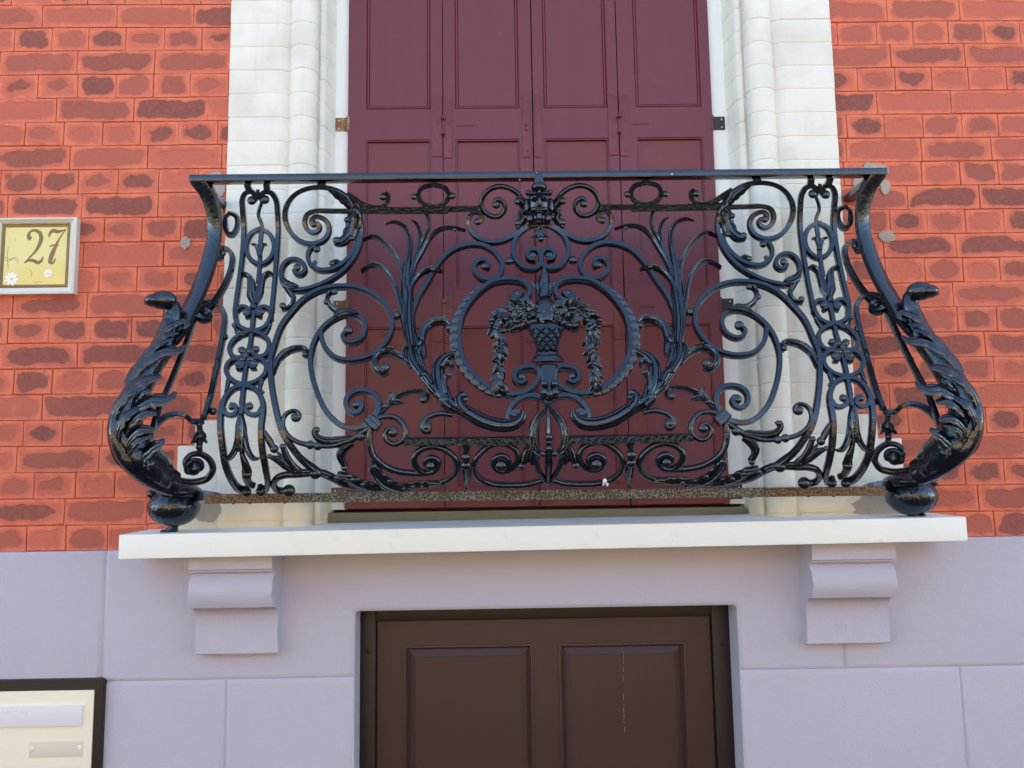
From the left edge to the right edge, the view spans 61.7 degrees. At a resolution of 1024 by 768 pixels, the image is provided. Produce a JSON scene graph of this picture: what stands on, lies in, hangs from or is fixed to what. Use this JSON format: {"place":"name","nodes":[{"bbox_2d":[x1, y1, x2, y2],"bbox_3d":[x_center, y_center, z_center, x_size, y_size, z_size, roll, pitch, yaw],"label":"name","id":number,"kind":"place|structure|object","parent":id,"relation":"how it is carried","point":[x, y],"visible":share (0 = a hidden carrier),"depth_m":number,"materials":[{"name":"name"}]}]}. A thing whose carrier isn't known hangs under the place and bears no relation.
{"place":"outdoors","nodes":[
{"label":"outdoors","id":0,"kind":"place"},
{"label":"pavement","id":1,"kind":"structure","parent":0,"visible":0},
{"bbox_2d":[0,0,1023,767],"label":"brick house","id":2,"kind":"structure","parent":1,"relation":"on","point":[780,632],"depth_m":2.64,"materials":[{"name":"brick"},{"name":"mortar"},{"name":"painted stucco"}]},
{"bbox_2d":[0,217,80,295],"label":"house number plaque","id":3,"kind":"object","parent":2,"relation":"attached to","point":[39,256],"visible":1,"depth_m":2.64,"materials":[{"name":"yellow ceramic"}]},
{"bbox_2d":[0,677,106,767],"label":"sign frame","id":4,"kind":"object","parent":2,"relation":"attached to","point":[52,722],"visible":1,"depth_m":2.44,"materials":[{"name":"black metal"}]},
{"bbox_2d":[0,690,94,767],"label":"sign board","id":5,"kind":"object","parent":4,"relation":"in","point":[14,741],"depth_m":2.44,"materials":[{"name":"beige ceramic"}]},
{"bbox_2d":[331,0,348,509],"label":"window frame","id":6,"kind":"structure","parent":2,"relation":"in","point":[342,50],"depth_m":2.84,"materials":[{"name":"white paint"}]},
{"bbox_2d":[107,168,983,532],"bbox_3d":[0.088,-0.110,2.408,2.249,1.022,0.471,-1,-7,-1],"label":"balcony railing","id":7,"kind":"object","parent":2,"relation":"on","point":[545,320],"visible":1,"depth_m":2.33,"materials":[{"name":"black metal"}]},
{"bbox_2d":[377,616,715,767],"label":"door","id":8,"kind":"structure","parent":2,"relation":"in","point":[604,692],"depth_m":2.60,"materials":[{"name":"brown paint"}]},
{"bbox_2d":[707,0,744,503],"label":"window frame","id":9,"kind":"structure","parent":2,"relation":"in","point":[735,461],"depth_m":2.86,"materials":[{"name":"white paint"}]}
]}

